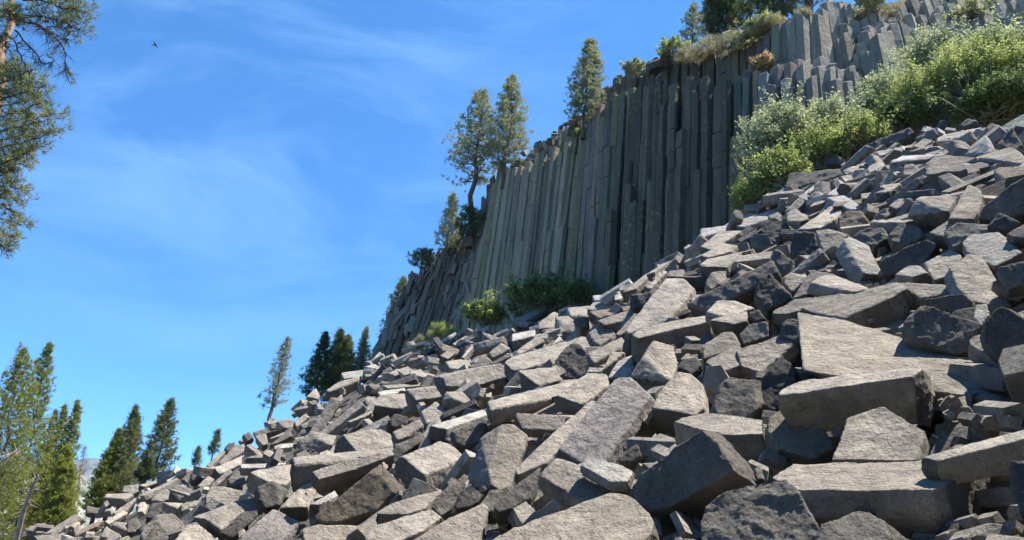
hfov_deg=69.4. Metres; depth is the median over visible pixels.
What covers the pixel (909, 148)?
basalt block
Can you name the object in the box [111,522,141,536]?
basalt block
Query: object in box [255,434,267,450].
basalt block
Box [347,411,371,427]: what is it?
basalt block
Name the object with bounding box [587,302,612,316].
basalt block
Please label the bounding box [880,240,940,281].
basalt block
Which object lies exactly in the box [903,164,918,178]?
basalt block
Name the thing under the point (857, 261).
basalt block
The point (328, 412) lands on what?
basalt block
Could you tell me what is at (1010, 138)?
basalt block
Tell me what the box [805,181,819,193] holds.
basalt block
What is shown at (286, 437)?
basalt block
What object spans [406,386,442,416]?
basalt block
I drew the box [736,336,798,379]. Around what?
basalt block
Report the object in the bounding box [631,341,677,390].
basalt block
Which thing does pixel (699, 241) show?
basalt block
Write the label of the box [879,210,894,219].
basalt block
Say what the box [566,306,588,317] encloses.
basalt block
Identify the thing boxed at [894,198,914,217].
basalt block
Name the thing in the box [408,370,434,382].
basalt block
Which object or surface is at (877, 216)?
basalt block
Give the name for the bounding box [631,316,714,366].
basalt block
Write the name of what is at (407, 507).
basalt block
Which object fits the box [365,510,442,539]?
basalt block
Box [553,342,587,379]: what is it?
basalt block
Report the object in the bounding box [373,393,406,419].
basalt block
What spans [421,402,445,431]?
basalt block
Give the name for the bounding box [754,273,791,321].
basalt block
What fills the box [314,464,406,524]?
basalt block
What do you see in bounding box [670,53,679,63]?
brink block
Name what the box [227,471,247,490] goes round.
basalt block
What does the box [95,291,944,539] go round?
talus ground
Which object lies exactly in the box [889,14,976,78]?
shrub
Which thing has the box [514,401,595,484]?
basalt block
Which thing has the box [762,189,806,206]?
basalt block
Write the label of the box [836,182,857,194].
basalt block
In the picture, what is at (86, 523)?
terrain
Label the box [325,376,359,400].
basalt block
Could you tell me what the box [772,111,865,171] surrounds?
shrub
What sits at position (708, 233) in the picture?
basalt block
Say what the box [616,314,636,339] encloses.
basalt block
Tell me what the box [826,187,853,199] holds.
basalt block
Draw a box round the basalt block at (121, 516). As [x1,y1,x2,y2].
[104,510,127,526]
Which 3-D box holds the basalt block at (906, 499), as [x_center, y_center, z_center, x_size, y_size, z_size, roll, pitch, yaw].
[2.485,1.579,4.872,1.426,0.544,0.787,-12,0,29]
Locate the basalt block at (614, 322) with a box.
[597,310,628,333]
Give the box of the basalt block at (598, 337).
[586,328,615,346]
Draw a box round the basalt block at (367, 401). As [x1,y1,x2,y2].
[364,396,375,405]
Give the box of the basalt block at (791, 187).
[785,184,797,190]
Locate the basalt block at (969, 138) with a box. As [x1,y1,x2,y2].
[941,131,977,150]
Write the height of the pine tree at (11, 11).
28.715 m
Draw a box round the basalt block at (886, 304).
[801,283,917,328]
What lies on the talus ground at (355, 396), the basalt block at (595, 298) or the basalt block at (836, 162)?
the basalt block at (595, 298)
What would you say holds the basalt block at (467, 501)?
on the talus rubble
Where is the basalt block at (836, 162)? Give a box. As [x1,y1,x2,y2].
[827,155,844,168]
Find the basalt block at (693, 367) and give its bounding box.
[677,358,702,377]
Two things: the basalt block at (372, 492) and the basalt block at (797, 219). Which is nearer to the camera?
the basalt block at (372, 492)
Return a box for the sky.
[0,0,899,469]
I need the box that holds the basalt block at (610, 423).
[553,377,654,464]
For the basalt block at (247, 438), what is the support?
on the talus ground at (355, 396)
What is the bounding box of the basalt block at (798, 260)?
[794,255,809,267]
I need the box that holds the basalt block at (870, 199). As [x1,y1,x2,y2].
[858,185,884,210]
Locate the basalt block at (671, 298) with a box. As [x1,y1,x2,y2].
[624,278,696,344]
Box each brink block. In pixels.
[510,160,520,168]
[520,150,527,156]
[533,140,543,154]
[545,138,553,145]
[567,128,574,136]
[569,117,580,130]
[640,68,647,74]
[646,59,664,74]
[659,54,670,66]
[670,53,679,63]
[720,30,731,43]
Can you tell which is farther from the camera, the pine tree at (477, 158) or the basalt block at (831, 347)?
the pine tree at (477, 158)
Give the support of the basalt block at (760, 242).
on the talus rubble
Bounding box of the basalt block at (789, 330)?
[779,319,800,356]
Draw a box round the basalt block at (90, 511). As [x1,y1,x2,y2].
[85,506,99,517]
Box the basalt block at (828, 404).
[778,366,933,431]
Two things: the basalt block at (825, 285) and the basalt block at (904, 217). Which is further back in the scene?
the basalt block at (904, 217)
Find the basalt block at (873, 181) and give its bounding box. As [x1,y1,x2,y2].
[857,178,876,192]
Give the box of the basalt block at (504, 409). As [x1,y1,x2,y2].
[487,379,577,425]
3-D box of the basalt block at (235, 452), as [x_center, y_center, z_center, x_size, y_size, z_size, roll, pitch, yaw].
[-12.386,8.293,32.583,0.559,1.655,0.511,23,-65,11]
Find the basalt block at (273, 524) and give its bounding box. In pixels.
[239,509,300,539]
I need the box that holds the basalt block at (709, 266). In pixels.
[700,252,741,277]
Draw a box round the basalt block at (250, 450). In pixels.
[243,444,261,457]
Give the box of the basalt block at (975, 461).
[921,430,1023,483]
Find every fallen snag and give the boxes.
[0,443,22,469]
[11,472,41,539]
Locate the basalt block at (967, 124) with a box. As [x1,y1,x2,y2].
[960,119,977,130]
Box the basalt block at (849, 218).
[837,211,869,231]
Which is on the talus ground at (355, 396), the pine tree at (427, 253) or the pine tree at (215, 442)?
the pine tree at (215, 442)
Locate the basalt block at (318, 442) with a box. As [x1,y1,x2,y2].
[293,431,335,455]
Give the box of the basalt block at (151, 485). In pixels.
[138,480,156,491]
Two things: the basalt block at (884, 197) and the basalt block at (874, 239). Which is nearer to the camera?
the basalt block at (874, 239)
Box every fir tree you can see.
[296,330,338,402]
[318,327,356,396]
[336,333,356,397]
[350,324,373,384]
[699,0,755,38]
[741,0,817,28]
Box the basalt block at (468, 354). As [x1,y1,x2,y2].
[461,345,473,359]
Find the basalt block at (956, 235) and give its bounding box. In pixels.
[944,222,988,256]
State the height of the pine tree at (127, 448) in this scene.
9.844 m
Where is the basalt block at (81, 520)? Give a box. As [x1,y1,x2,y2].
[79,516,85,524]
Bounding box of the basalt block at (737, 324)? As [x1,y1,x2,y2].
[710,312,748,340]
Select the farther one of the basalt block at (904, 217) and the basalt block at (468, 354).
the basalt block at (468, 354)
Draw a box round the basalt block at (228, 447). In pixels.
[224,442,234,454]
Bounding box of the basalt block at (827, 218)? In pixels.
[797,205,844,233]
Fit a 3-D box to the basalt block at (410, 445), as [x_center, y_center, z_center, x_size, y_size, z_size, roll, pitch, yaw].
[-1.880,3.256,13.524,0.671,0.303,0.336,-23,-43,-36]
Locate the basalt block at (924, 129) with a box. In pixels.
[920,126,930,134]
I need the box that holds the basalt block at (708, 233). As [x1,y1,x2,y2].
[700,226,726,239]
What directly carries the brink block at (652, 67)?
on the basalt cliff
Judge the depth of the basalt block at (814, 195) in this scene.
19.64 m
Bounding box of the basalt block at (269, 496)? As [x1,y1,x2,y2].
[254,481,287,513]
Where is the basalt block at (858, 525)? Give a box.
[818,511,905,539]
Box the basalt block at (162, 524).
[140,513,184,539]
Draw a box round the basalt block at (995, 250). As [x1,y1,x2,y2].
[962,232,1023,279]
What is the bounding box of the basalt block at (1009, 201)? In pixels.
[978,178,1023,224]
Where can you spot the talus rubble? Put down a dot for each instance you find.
(966, 419)
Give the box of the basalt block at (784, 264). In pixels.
[770,249,794,277]
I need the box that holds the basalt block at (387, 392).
[377,388,404,396]
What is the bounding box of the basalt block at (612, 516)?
[495,493,658,539]
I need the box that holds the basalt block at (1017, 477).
[1010,460,1023,520]
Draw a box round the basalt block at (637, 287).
[623,274,648,302]
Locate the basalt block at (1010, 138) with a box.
[998,128,1023,148]
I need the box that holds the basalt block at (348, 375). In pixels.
[341,370,362,382]
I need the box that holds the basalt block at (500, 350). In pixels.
[488,343,510,361]
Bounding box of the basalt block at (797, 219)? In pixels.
[786,209,809,228]
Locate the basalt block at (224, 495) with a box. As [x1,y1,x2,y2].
[204,486,243,510]
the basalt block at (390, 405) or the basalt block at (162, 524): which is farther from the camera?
the basalt block at (390, 405)
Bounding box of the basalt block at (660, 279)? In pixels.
[646,271,667,291]
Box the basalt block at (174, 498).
[168,484,191,502]
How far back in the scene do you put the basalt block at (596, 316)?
21.83 m
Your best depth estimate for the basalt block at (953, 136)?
19.57 m
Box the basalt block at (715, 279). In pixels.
[705,271,725,291]
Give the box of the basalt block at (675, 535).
[673,532,679,539]
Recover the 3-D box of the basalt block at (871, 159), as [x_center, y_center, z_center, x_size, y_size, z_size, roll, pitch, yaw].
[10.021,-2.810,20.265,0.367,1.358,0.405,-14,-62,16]
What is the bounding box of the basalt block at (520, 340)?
[511,330,535,348]
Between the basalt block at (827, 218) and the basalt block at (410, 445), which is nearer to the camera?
the basalt block at (410, 445)
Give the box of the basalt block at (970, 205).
[948,185,984,223]
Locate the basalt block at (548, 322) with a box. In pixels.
[537,312,557,333]
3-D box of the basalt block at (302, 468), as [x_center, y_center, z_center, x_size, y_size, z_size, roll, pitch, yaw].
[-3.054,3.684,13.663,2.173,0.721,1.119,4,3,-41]
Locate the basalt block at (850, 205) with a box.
[827,195,860,211]
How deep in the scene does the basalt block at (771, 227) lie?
18.79 m
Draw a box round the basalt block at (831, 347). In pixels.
[797,312,1011,403]
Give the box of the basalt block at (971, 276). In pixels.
[944,254,1012,309]
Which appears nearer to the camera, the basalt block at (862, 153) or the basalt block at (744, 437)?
the basalt block at (744, 437)
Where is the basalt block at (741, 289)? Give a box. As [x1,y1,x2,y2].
[687,260,782,316]
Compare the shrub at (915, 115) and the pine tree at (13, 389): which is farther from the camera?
the pine tree at (13, 389)
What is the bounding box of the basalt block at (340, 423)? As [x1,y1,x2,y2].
[319,400,366,435]
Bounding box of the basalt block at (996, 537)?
[985,534,1023,539]
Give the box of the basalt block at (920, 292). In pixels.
[900,283,948,307]
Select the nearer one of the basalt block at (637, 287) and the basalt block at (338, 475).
the basalt block at (338, 475)
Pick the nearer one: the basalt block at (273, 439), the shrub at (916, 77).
the basalt block at (273, 439)
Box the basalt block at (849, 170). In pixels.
[843,165,859,174]
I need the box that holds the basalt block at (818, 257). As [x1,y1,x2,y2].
[782,248,829,284]
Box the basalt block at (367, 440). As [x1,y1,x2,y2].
[334,429,392,452]
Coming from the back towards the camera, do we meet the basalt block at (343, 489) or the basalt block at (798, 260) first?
the basalt block at (798, 260)
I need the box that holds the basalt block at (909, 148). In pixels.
[905,141,934,150]
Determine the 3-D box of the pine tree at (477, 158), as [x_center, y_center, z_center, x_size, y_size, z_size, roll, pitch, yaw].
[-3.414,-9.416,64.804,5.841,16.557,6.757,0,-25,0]
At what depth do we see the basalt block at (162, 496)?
26.58 m
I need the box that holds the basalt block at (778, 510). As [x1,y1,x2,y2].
[700,479,819,539]
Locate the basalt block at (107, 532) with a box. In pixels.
[99,527,116,539]
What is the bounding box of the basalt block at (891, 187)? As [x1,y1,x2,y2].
[874,183,902,198]
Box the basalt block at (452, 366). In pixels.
[445,360,470,372]
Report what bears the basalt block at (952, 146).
on the talus ground at (355, 396)
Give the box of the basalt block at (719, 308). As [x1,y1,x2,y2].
[705,300,754,326]
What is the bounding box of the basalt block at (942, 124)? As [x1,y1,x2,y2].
[935,120,950,130]
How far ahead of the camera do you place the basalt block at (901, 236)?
11.60 m
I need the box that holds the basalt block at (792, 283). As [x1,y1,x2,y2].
[783,273,806,297]
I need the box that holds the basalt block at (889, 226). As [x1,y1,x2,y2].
[870,219,913,233]
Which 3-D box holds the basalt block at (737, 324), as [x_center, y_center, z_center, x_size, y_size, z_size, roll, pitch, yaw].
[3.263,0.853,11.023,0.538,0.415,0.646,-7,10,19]
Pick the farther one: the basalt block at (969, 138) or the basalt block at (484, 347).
the basalt block at (484, 347)
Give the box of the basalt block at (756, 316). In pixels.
[748,310,767,323]
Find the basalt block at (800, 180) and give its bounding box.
[785,169,841,189]
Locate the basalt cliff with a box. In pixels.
[361,0,1023,383]
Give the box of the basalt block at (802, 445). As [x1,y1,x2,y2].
[764,410,835,468]
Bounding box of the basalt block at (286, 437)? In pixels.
[269,431,292,448]
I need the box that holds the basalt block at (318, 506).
[309,491,337,518]
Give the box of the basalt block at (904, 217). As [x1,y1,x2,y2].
[878,213,917,227]
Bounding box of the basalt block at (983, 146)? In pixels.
[965,136,994,157]
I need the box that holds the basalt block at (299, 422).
[293,413,309,431]
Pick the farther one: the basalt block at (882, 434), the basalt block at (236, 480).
the basalt block at (236, 480)
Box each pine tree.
[0,0,100,260]
[0,340,57,539]
[0,346,57,539]
[5,401,70,539]
[6,409,59,535]
[26,399,84,539]
[35,444,81,526]
[80,427,123,524]
[88,402,143,525]
[115,414,143,510]
[133,455,156,496]
[137,397,182,481]
[189,445,203,467]
[206,427,221,461]
[257,335,294,420]
[376,275,406,339]
[406,244,435,289]
[433,189,463,268]
[441,87,498,249]
[448,202,487,251]
[478,73,534,188]
[562,36,608,139]
[676,1,705,47]
[698,0,724,43]
[727,0,767,38]
[794,0,823,14]
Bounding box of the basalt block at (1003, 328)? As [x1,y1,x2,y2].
[980,307,1023,362]
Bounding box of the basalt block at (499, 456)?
[468,424,527,497]
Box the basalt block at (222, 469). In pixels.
[213,456,241,479]
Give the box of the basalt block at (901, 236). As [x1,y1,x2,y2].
[888,224,925,253]
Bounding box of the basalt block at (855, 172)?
[852,168,867,177]
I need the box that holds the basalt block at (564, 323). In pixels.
[555,316,574,339]
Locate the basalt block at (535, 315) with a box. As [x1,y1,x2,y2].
[514,305,548,331]
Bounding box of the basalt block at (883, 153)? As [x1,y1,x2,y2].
[876,149,892,157]
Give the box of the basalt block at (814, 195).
[807,192,822,200]
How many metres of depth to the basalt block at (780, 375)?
7.82 m
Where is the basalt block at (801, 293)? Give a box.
[792,271,834,300]
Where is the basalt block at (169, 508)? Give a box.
[162,502,182,513]
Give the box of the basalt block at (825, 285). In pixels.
[807,275,867,296]
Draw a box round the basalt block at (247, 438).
[242,432,253,445]
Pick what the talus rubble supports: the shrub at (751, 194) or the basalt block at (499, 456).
the basalt block at (499, 456)
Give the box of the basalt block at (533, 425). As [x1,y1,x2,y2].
[515,413,569,437]
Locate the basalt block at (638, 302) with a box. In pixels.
[630,292,650,313]
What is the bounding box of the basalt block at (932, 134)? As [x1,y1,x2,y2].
[915,128,939,143]
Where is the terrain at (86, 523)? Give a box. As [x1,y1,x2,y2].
[0,465,133,539]
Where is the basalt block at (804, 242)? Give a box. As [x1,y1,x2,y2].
[790,231,818,259]
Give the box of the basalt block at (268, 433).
[253,428,293,438]
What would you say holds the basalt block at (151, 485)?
on the talus rubble
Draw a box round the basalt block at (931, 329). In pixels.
[901,306,979,357]
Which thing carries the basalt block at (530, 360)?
on the talus rubble
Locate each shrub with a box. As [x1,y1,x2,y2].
[413,333,425,342]
[426,320,458,340]
[461,289,513,327]
[488,262,577,319]
[540,268,600,308]
[571,126,581,137]
[619,56,646,76]
[654,34,691,57]
[673,45,696,66]
[677,32,718,64]
[701,18,748,58]
[727,168,784,213]
[730,118,779,181]
[732,26,765,50]
[732,80,832,165]
[734,10,787,37]
[737,134,814,197]
[743,9,769,37]
[749,49,776,72]
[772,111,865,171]
[790,87,871,133]
[794,3,812,16]
[826,101,903,157]
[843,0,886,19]
[845,50,924,117]
[851,67,896,95]
[852,0,904,19]
[869,86,940,136]
[872,41,978,130]
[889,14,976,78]
[918,2,1023,74]
[920,27,1023,129]
[926,62,1023,130]
[942,0,998,22]
[969,32,1023,118]
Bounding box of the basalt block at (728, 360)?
[703,345,741,378]
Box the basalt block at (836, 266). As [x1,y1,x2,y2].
[809,264,841,269]
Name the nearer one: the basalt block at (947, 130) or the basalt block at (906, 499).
the basalt block at (906, 499)
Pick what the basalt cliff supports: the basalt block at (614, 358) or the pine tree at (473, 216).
the pine tree at (473, 216)
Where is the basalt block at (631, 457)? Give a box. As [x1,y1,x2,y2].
[618,444,642,468]
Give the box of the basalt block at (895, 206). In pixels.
[889,198,906,214]
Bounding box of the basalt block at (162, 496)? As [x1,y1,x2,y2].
[150,489,169,504]
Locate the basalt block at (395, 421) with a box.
[387,414,408,433]
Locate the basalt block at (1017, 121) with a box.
[1002,114,1023,129]
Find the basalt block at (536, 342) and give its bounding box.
[518,336,545,353]
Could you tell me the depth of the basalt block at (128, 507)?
29.08 m
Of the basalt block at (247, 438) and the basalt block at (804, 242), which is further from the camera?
the basalt block at (247, 438)
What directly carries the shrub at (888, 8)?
on the basalt cliff
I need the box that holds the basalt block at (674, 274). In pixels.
[666,270,684,278]
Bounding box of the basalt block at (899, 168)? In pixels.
[870,165,902,192]
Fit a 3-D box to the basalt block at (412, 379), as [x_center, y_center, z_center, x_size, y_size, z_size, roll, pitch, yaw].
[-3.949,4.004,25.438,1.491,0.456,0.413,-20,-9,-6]
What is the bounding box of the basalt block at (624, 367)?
[608,355,634,384]
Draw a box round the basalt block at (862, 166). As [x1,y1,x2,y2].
[859,163,868,168]
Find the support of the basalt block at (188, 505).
on the talus rubble
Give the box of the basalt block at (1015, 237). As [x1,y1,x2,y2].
[1006,225,1023,248]
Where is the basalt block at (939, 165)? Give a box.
[926,155,993,185]
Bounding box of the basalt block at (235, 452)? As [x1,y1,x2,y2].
[218,445,244,465]
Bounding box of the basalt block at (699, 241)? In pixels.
[681,234,707,269]
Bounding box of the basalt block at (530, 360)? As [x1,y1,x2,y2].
[504,336,589,381]
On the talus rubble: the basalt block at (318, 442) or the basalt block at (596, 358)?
the basalt block at (596, 358)
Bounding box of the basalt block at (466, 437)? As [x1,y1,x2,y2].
[450,422,487,452]
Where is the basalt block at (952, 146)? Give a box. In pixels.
[944,140,970,154]
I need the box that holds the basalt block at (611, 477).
[580,456,634,491]
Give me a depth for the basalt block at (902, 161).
17.42 m
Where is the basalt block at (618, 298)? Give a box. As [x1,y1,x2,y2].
[614,293,623,304]
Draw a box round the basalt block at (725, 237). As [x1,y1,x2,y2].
[700,231,742,253]
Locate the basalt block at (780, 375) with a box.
[760,357,798,419]
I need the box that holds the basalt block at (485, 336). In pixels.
[482,332,497,340]
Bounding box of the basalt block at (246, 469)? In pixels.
[239,463,285,475]
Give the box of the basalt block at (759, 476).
[754,465,764,484]
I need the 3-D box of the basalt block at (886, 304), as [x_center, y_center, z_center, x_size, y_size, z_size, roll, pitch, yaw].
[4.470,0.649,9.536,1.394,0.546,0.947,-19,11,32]
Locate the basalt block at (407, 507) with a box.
[375,490,441,524]
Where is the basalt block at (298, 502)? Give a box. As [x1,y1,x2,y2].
[280,482,317,521]
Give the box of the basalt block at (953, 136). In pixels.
[936,127,981,140]
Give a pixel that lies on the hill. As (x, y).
(884, 5)
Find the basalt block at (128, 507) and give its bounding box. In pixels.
[112,498,135,516]
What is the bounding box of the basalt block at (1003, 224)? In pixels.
[987,212,1021,236]
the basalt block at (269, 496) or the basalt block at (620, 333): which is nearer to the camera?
the basalt block at (269, 496)
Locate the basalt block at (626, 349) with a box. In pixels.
[622,337,630,356]
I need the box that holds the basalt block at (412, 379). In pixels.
[376,373,418,393]
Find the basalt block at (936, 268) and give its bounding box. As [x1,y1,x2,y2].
[924,249,962,284]
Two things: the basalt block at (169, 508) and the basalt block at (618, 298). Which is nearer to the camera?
the basalt block at (169, 508)
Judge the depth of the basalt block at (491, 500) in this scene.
7.47 m
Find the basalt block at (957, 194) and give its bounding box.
[941,190,964,196]
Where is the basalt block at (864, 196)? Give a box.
[860,193,869,203]
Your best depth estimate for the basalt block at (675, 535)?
4.96 m
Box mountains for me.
[1,458,186,511]
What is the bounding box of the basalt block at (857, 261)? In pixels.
[836,237,881,282]
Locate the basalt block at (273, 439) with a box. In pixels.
[268,432,283,442]
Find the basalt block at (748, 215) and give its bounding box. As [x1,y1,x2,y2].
[743,213,755,217]
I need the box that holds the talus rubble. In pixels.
[20,123,1023,539]
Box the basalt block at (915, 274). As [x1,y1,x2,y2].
[895,266,930,283]
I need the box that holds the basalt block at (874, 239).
[852,227,889,258]
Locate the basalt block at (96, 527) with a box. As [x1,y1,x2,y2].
[74,521,103,536]
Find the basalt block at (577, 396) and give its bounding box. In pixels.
[555,373,609,414]
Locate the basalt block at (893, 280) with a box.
[881,259,930,285]
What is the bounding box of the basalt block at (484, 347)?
[463,336,507,357]
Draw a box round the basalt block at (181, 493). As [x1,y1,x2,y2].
[170,489,191,497]
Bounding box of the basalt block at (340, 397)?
[337,394,342,409]
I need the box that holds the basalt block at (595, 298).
[592,295,601,302]
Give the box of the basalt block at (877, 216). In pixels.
[874,208,890,219]
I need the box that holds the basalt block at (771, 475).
[769,471,774,481]
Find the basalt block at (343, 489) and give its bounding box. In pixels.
[322,485,347,495]
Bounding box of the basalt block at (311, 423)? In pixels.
[306,419,340,434]
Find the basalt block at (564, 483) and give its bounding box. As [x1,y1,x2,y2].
[538,458,625,507]
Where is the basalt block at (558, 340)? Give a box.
[552,336,562,344]
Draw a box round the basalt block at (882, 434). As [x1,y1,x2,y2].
[832,407,929,462]
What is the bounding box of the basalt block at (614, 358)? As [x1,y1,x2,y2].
[604,352,624,375]
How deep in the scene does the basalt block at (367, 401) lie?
24.95 m
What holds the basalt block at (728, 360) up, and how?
on the talus rubble
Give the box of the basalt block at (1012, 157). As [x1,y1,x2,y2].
[978,148,1023,166]
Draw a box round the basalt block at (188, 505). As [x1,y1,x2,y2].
[180,499,200,514]
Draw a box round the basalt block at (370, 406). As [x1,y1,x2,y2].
[357,396,383,419]
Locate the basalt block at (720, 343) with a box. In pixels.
[702,332,740,396]
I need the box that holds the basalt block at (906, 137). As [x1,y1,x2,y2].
[867,128,916,148]
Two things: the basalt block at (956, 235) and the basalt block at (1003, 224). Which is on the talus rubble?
the basalt block at (1003, 224)
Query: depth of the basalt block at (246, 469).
17.19 m
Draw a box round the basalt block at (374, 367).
[364,364,382,373]
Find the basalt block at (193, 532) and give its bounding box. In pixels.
[175,525,217,539]
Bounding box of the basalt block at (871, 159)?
[864,154,883,165]
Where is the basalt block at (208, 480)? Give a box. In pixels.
[196,476,213,489]
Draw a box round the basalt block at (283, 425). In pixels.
[276,419,292,432]
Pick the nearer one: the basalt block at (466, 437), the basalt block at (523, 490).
the basalt block at (523, 490)
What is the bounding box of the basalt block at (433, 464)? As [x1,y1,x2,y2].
[395,441,461,487]
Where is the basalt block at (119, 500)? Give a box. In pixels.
[103,493,133,506]
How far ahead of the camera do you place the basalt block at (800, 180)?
22.99 m
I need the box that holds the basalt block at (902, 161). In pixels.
[889,154,935,171]
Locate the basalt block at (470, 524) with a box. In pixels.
[415,504,488,539]
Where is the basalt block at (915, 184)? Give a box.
[886,178,922,207]
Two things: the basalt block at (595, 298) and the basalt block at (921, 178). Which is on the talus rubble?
the basalt block at (921, 178)
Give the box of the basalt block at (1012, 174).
[994,166,1023,182]
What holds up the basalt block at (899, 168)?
on the talus ground at (355, 396)
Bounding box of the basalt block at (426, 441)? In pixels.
[419,419,440,448]
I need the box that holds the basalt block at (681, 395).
[649,372,708,435]
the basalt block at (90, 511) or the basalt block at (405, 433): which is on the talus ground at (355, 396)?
the basalt block at (90, 511)
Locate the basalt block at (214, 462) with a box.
[206,451,225,466]
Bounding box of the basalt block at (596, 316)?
[590,305,629,325]
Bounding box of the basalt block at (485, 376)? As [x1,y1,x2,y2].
[434,363,505,396]
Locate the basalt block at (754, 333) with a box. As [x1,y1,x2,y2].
[739,321,770,347]
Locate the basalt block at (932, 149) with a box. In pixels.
[926,146,942,152]
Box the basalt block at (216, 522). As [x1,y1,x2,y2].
[193,498,262,539]
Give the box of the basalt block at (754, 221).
[736,208,783,230]
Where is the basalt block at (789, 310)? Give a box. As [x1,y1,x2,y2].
[772,293,855,333]
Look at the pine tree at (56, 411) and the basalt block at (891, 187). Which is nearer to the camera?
the basalt block at (891, 187)
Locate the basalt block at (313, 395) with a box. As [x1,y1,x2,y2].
[306,389,319,402]
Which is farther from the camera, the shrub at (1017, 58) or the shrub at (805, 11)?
the shrub at (805, 11)
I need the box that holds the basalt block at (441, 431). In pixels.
[427,410,487,440]
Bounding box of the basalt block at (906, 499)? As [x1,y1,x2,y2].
[772,461,1009,539]
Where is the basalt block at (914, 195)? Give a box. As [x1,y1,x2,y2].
[904,189,942,200]
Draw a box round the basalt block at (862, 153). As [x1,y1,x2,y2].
[840,145,875,172]
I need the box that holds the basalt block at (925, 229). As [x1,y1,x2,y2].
[913,223,933,233]
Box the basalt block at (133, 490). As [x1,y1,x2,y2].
[122,485,138,497]
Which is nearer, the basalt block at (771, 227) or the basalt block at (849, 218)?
the basalt block at (849, 218)
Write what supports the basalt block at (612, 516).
on the talus rubble
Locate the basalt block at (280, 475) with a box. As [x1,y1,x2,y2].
[245,465,290,502]
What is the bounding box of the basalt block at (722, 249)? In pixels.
[701,243,737,262]
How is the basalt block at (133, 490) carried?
on the talus ground at (355, 396)
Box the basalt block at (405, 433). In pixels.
[392,420,422,443]
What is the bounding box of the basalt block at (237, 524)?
[220,510,257,539]
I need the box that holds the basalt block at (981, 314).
[973,304,989,334]
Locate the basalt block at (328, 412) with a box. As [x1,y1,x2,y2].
[310,397,340,431]
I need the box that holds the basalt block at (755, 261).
[734,251,772,268]
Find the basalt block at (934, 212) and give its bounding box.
[908,196,957,228]
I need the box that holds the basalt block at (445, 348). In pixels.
[441,344,459,359]
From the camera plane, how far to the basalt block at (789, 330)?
9.48 m
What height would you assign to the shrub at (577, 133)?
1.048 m
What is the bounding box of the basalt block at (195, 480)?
[189,471,201,486]
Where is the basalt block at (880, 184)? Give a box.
[871,182,883,190]
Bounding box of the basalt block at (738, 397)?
[710,377,764,419]
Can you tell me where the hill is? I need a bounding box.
[854,1,901,20]
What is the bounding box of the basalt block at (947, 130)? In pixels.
[944,127,956,133]
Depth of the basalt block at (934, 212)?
11.58 m
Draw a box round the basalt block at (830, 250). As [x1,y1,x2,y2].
[823,241,839,262]
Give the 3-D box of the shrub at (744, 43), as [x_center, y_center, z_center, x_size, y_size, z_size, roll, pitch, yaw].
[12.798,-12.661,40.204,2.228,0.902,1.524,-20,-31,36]
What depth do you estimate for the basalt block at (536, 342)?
23.28 m
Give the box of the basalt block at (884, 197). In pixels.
[862,190,897,211]
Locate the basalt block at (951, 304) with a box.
[922,294,975,313]
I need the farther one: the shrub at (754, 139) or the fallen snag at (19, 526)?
the fallen snag at (19, 526)
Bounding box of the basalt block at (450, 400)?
[442,392,469,410]
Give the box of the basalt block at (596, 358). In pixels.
[586,337,623,367]
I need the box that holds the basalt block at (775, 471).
[772,468,785,474]
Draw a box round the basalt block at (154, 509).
[145,502,163,523]
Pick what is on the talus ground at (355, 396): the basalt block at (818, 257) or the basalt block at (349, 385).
the basalt block at (818, 257)
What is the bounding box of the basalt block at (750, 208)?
[743,204,756,213]
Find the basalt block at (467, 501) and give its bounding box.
[455,490,478,513]
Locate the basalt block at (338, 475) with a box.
[311,450,393,493]
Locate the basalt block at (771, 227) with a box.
[757,218,789,245]
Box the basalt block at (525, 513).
[513,502,540,526]
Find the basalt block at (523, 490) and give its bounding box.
[493,468,541,524]
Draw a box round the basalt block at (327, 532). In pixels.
[302,524,358,539]
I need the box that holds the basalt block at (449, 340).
[441,332,456,345]
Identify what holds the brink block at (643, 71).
on the basalt cliff
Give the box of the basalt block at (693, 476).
[632,430,756,530]
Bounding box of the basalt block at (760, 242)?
[750,233,772,251]
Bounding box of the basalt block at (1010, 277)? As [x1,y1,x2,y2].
[996,261,1023,296]
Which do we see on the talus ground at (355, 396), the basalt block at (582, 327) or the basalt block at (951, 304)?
the basalt block at (582, 327)
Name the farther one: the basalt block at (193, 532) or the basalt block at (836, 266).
the basalt block at (193, 532)
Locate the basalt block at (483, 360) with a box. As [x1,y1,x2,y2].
[470,355,492,367]
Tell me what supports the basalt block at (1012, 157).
on the talus rubble
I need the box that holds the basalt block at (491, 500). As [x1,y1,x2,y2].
[480,486,510,524]
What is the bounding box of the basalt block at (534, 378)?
[518,367,562,389]
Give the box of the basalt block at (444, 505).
[431,474,465,520]
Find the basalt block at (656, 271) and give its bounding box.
[647,261,670,280]
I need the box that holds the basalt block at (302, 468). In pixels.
[290,448,392,491]
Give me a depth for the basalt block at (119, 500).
36.10 m
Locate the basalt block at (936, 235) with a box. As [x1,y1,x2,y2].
[929,221,953,249]
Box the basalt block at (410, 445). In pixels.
[393,435,423,453]
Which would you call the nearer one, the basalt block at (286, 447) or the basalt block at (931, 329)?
the basalt block at (931, 329)
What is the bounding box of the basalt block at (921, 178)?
[915,175,926,181]
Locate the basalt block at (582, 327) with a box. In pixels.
[573,315,590,337]
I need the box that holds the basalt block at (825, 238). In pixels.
[816,229,849,263]
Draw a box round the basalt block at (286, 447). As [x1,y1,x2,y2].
[273,443,293,452]
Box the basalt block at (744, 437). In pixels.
[674,412,765,461]
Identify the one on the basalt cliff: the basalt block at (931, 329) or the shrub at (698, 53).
the shrub at (698, 53)
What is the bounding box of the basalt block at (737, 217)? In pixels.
[727,210,743,230]

